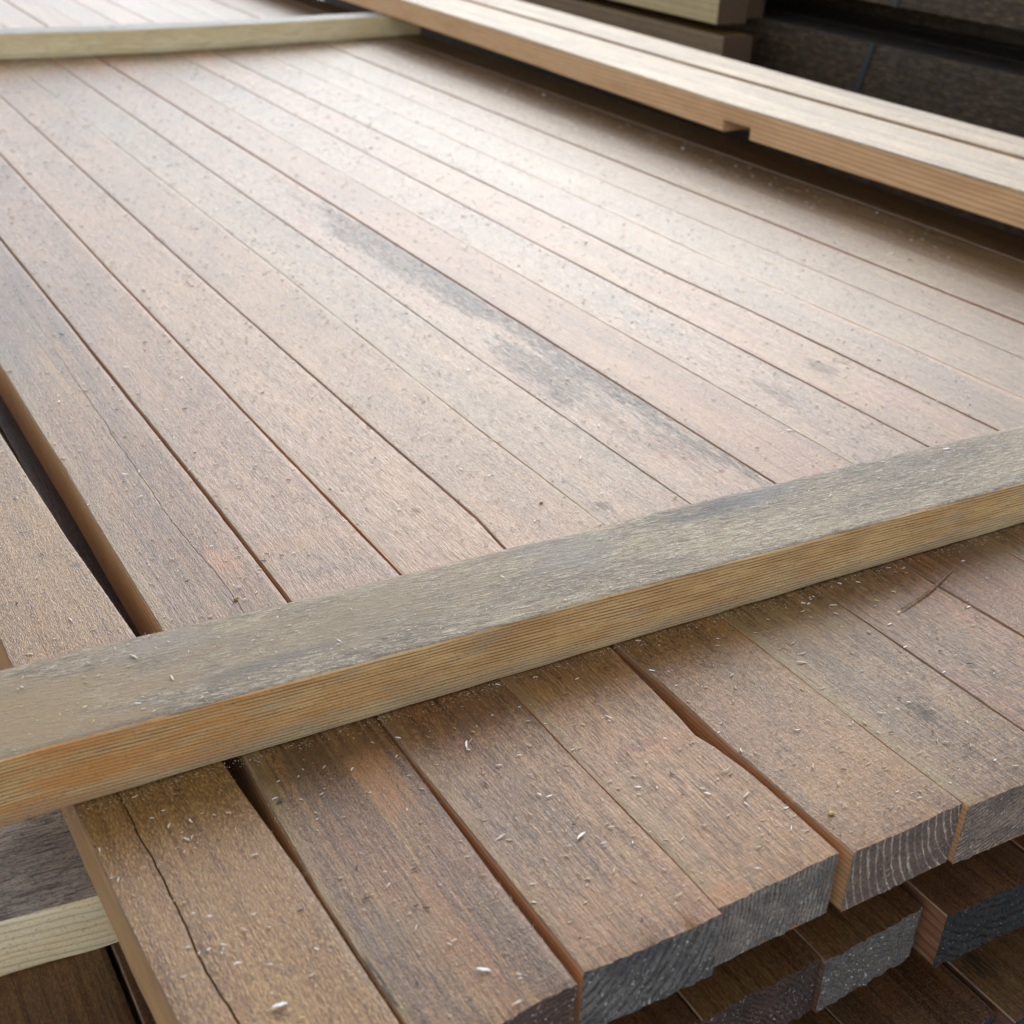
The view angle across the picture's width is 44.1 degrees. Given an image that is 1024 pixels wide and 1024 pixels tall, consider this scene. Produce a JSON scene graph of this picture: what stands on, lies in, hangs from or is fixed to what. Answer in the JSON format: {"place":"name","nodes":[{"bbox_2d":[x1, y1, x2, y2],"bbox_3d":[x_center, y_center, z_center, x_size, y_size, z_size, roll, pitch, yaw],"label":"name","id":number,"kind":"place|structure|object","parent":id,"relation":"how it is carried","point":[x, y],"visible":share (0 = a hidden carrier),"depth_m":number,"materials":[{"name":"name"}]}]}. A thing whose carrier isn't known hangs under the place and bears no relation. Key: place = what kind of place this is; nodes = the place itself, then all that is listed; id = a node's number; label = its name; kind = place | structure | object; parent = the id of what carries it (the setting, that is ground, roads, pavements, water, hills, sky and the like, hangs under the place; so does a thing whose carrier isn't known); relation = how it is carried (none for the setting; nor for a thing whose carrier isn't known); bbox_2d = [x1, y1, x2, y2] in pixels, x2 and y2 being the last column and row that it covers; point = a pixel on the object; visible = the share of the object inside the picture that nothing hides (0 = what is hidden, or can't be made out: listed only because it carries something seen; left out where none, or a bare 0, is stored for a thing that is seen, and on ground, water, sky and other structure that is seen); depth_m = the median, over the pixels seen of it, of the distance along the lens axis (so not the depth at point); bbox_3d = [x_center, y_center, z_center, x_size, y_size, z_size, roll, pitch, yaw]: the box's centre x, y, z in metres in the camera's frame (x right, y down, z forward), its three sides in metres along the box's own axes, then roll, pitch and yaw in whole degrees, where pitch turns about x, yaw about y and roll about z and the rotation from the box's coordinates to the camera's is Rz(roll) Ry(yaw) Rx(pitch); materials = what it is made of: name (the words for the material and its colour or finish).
{"place":"outdoors","nodes":[
{"label":"outdoors","id":0,"kind":"place"},
{"bbox_3d":[-0.821,-0.001,1.361,0.120,0.052,2.142,-14,33,-28],"label":"plank","id":1,"kind":"object","parent":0,"visible":0},
{"bbox_2d":[0,809,118,975],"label":"batten","id":2,"kind":"object","parent":1,"relation":"on","point":[51,908],"visible":0.08,"depth_m":0.82,"materials":[{"name":"beige wood"}]},
{"bbox_2d":[0,434,398,1023],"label":"plank","id":3,"kind":"object","parent":2,"relation":"on","point":[158,874],"visible":0.77,"depth_m":0.76,"materials":[{"name":"brown wood"}]},
{"bbox_2d":[272,1002,287,1007],"bbox_3d":[-0.125,0.265,0.679,0.008,0.001,0.002,-9,26,-19],"label":"wood shaving","id":4,"kind":"object","parent":3,"relation":"on","point":[279,1004],"visible":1,"depth_m":0.68,"materials":[{"name":"beige wood"}]},
{"bbox_2d":[0,240,576,1023],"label":"plank","id":5,"kind":"object","parent":2,"relation":"on","point":[394,958],"visible":0.86,"depth_m":0.85,"materials":[{"name":"brown wood"}]},
{"bbox_2d":[476,967,490,970],"bbox_3d":[-0.016,0.255,0.705,0.008,0.001,0.002,6,24,0],"label":"wood shaving","id":6,"kind":"object","parent":5,"relation":"on","point":[482,969],"visible":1,"depth_m":0.70,"materials":[{"name":"beige wood"}]},
{"bbox_2d":[0,434,1023,1000],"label":"wood fibres","id":7,"kind":"object","parent":5,"relation":"on","point":[402,660],"visible":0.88,"depth_m":0.93,"materials":[{"name":"beige wood"}]},
{"bbox_2d":[0,155,721,1023],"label":"plank","id":8,"kind":"object","parent":2,"relation":"on","point":[660,951],"visible":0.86,"depth_m":0.88,"materials":[{"name":"brown wood"}]},
{"bbox_2d":[0,97,838,966],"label":"plank","id":9,"kind":"object","parent":2,"relation":"on","point":[784,887],"visible":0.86,"depth_m":1.09,"materials":[{"name":"brown wood"}]},
{"bbox_2d":[0,60,961,911],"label":"plank","id":10,"kind":"object","parent":2,"relation":"on","point":[870,842],"visible":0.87,"depth_m":1.13,"materials":[{"name":"brown wood"}]},
{"bbox_2d":[0,24,1023,863],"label":"plank","id":11,"kind":"object","parent":2,"relation":"on","point":[984,788],"visible":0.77,"depth_m":1.21,"materials":[{"name":"brown wood"}]},
{"bbox_2d":[0,0,1023,731],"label":"plank","id":12,"kind":"object","parent":2,"relation":"on","point":[676,458],"visible":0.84,"depth_m":1.41,"materials":[{"name":"brown wood"}]},
{"bbox_2d":[4,0,1023,637],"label":"plank","id":13,"kind":"object","parent":2,"relation":"on","point":[698,406],"visible":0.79,"depth_m":1.54,"materials":[{"name":"brown wood"}]},
{"bbox_2d":[0,40,1007,1023],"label":"sawdust","id":14,"kind":"object","parent":13,"relation":"on","point":[438,384],"visible":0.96,"depth_m":1.62,"materials":[{"name":"beige wood"}]},
{"bbox_2d":[39,0,1023,561],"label":"plank","id":15,"kind":"object","parent":2,"relation":"on","point":[713,360],"visible":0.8,"depth_m":1.69,"materials":[{"name":"brown wood"}]},
{"bbox_2d":[0,425,1023,826],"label":"batten","id":16,"kind":"object","parent":15,"relation":"on","point":[66,753],"visible":1,"depth_m":0.93,"materials":[{"name":"brown wood"}]},
{"bbox_2d":[11,438,1020,749],"bbox_3d":[0.165,0.017,1.047,1.143,0.006,0.093,-13,33,-25],"label":"sawdust","id":17,"kind":"object","parent":16,"relation":"on","point":[479,590],"visible":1,"depth_m":0.95,"materials":[{"name":"beige wood"}]},
{"bbox_2d":[343,0,1023,228],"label":"beam","id":18,"kind":"structure","parent":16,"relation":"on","point":[981,182],"depth_m":2.35,"materials":[{"name":"beige wood"}]},
{"bbox_2d":[464,0,1023,159],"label":"beam","id":19,"kind":"structure","parent":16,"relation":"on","point":[957,131],"depth_m":2.56,"materials":[{"name":"beige wood"}]},
{"bbox_2d":[74,0,995,446],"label":"plank","id":20,"kind":"object","parent":2,"relation":"on","point":[816,366],"visible":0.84,"depth_m":1.76,"materials":[{"name":"brown wood"}]},
{"bbox_2d":[107,0,1023,430],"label":"plank","id":21,"kind":"object","parent":2,"relation":"on","point":[993,406],"visible":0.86,"depth_m":1.86,"materials":[{"name":"brown wood"}]},
{"bbox_2d":[55,527,1017,829],"bbox_3d":[0.170,0.051,1.087,1.125,0.001,0.159,-13,33,-26],"label":"sawdust","id":22,"kind":"object","parent":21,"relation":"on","point":[501,681],"visible":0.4,"depth_m":0.93,"materials":[{"name":"beige wood"}]},
{"bbox_2d":[146,0,1023,398],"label":"plank","id":23,"kind":"object","parent":2,"relation":"on","point":[978,358],"visible":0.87,"depth_m":1.91,"materials":[{"name":"brown wood"}]},
{"bbox_2d":[175,0,1023,358],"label":"plank","id":24,"kind":"object","parent":2,"relation":"on","point":[985,326],"visible":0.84,"depth_m":2.09,"materials":[{"name":"brown wood"}]},
{"bbox_2d":[214,0,1023,324],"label":"plank","id":25,"kind":"object","parent":2,"relation":"on","point":[968,288],"visible":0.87,"depth_m":2.20,"materials":[{"name":"brown wood"}]},
{"bbox_2d":[251,0,1023,293],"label":"plank","id":26,"kind":"object","parent":2,"relation":"on","point":[1001,270],"visible":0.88,"depth_m":2.31,"materials":[{"name":"brown wood"}]},
{"bbox_2d":[0,12,419,59],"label":"batten","id":27,"kind":"object","parent":26,"relation":"on","point":[63,41],"visible":0.95,"depth_m":3.18,"materials":[{"name":"beige wood"}]},
{"bbox_2d":[287,0,1023,262],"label":"plank","id":28,"kind":"object","parent":2,"relation":"on","point":[995,240],"visible":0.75,"depth_m":2.45,"materials":[{"name":"brown wood"}]},
{"bbox_3d":[0.178,0.091,1.481,0.102,0.052,1.271,-14,33,-28],"label":"plank","id":29,"kind":"object","parent":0,"visible":0},
{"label":"batten","id":30,"kind":"object","parent":29,"relation":"on","visible":0},
{"bbox_2d":[0,946,135,1023],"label":"plank","id":31,"kind":"object","parent":30,"relation":"on","point":[84,988],"visible":0.3,"depth_m":0.80,"materials":[{"name":"brown wood"}]},
{"bbox_2d":[0,395,140,636],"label":"plank","id":32,"kind":"object","parent":30,"relation":"on","point":[32,466],"visible":0.06,"depth_m":1.35,"materials":[{"name":"brown wood"}]},
{"bbox_2d":[0,429,156,1023],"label":"plank","id":33,"kind":"object","parent":30,"relation":"on","point":[141,1013],"depth_m":0.82,"materials":[{"name":"brown wood"}]},
{"bbox_2d":[608,993,698,1023],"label":"plank","id":34,"kind":"object","parent":30,"relation":"on","point":[672,1008],"depth_m":0.81,"materials":[{"name":"brown wood"}]},
{"bbox_2d":[675,930,820,1023],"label":"plank","id":35,"kind":"object","parent":30,"relation":"on","point":[772,981],"visible":0.05,"depth_m":0.84,"materials":[{"name":"brown wood"}]},
{"bbox_2d":[791,885,922,1012],"bbox_3d":[-1.088,-0.819,2.809,0.096,0.052,5.215,-14,33,-28],"label":"plank","id":36,"kind":"object","parent":30,"relation":"on","point":[864,943],"visible":0.02,"depth_m":0.88,"materials":[{"name":"brown wood"}]},
{"bbox_2d":[899,841,1023,967],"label":"plank","id":37,"kind":"object","parent":30,"relation":"on","point":[974,902],"visible":0.06,"depth_m":0.92,"materials":[{"name":"brown wood"}]},
{"bbox_2d":[1008,834,1023,852],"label":"plank","id":38,"kind":"object","parent":30,"relation":"on","point":[1017,842],"depth_m":0.95,"materials":[{"name":"brown wood"}]},
{"bbox_3d":[0.238,0.238,1.427,0.101,0.052,0.941,-14,33,-28],"label":"plank","id":39,"kind":"object","parent":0,"visible":0},
{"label":"batten","id":40,"kind":"object","parent":39,"relation":"on","visible":0},
{"bbox_2d":[788,1008,837,1023],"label":"plank","id":41,"kind":"object","parent":40,"relation":"on","point":[822,1016],"visible":0.02,"depth_m":0.93,"materials":[{"name":"brown wood"}]},
{"bbox_2d":[824,947,995,1023],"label":"plank","id":42,"kind":"object","parent":40,"relation":"on","point":[915,987],"visible":0.02,"depth_m":0.94,"materials":[{"name":"brown wood"}]},
{"bbox_2d":[942,926,1023,1023],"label":"plank","id":43,"kind":"object","parent":40,"relation":"on","point":[990,973],"visible":0.02,"depth_m":0.97,"materials":[{"name":"brown wood"}]},
{"label":"ground","id":44,"kind":"structure","parent":0,"visible":0},
{"bbox_3d":[-0.337,-1.903,4.765,0.100,0.098,3.950,-14,33,-28],"label":"timber","id":45,"kind":"object","parent":44,"relation":"on","visible":0},
{"bbox_2d":[519,0,752,63],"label":"timber","id":46,"kind":"object","parent":45,"relation":"on","point":[726,43],"visible":0.56,"depth_m":3.55,"materials":[{"name":"brown wood"}]},
{"bbox_2d":[614,0,747,24],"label":"timber","id":47,"kind":"object","parent":46,"relation":"on","point":[719,12],"visible":1,"depth_m":3.37,"materials":[{"name":"beige wood"}]},
{"bbox_3d":[0.684,-1.123,4.223,0.600,0.280,5.080,-14,33,-28],"label":"timber","id":48,"kind":"object","parent":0,"visible":0},
{"bbox_2d":[324,0,1023,236],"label":"timber","id":49,"kind":"object","parent":48,"relation":"on","point":[743,135],"depth_m":3.75,"materials":[{"name":"brown wood"}]},
{"bbox_2d":[606,0,1023,137],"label":"timber","id":50,"kind":"object","parent":49,"relation":"on","point":[983,91],"depth_m":3.13,"materials":[{"name":"brown wood"}]},
{"bbox_2d":[746,0,764,18],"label":"timber","id":51,"kind":"object","parent":50,"relation":"on","point":[755,8],"visible":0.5,"depth_m":3.47,"materials":[{"name":"brown wood"}]},
{"bbox_2d":[862,0,1023,30],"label":"timber","id":52,"kind":"object","parent":51,"relation":"on","point":[1006,13],"depth_m":2.88,"materials":[{"name":"brown wood"}]},
{"bbox_2d":[892,0,898,6],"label":"strap","id":53,"kind":"object","parent":52,"relation":"attached to","point":[895,3],"visible":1,"depth_m":3.07,"materials":[{"name":"grey plastic"}]},
{"bbox_2d":[853,43,874,93],"bbox_3d":[0.889,-1.119,3.195,0.002,0.129,0.046,-14,33,-28],"label":"strap","id":54,"kind":"object","parent":50,"relation":"attached to","point":[864,67],"visible":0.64,"depth_m":3.19,"materials":[{"name":"grey plastic"}]},
{"bbox_2d":[764,0,1023,62],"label":"timber","id":55,"kind":"object","parent":49,"relation":"on","point":[1010,54],"depth_m":3.35,"materials":[{"name":"black wood"}]},
{"bbox_2d":[774,0,1023,50],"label":"timber","id":56,"kind":"object","parent":49,"relation":"on","point":[937,31],"depth_m":3.46,"materials":[{"name":"black wood"}]},
{"bbox_2d":[795,0,1023,45],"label":"bearer","id":57,"kind":"object","parent":56,"relation":"on","point":[987,31],"depth_m":3.43,"materials":[{"name":"brown wood"}]}
]}

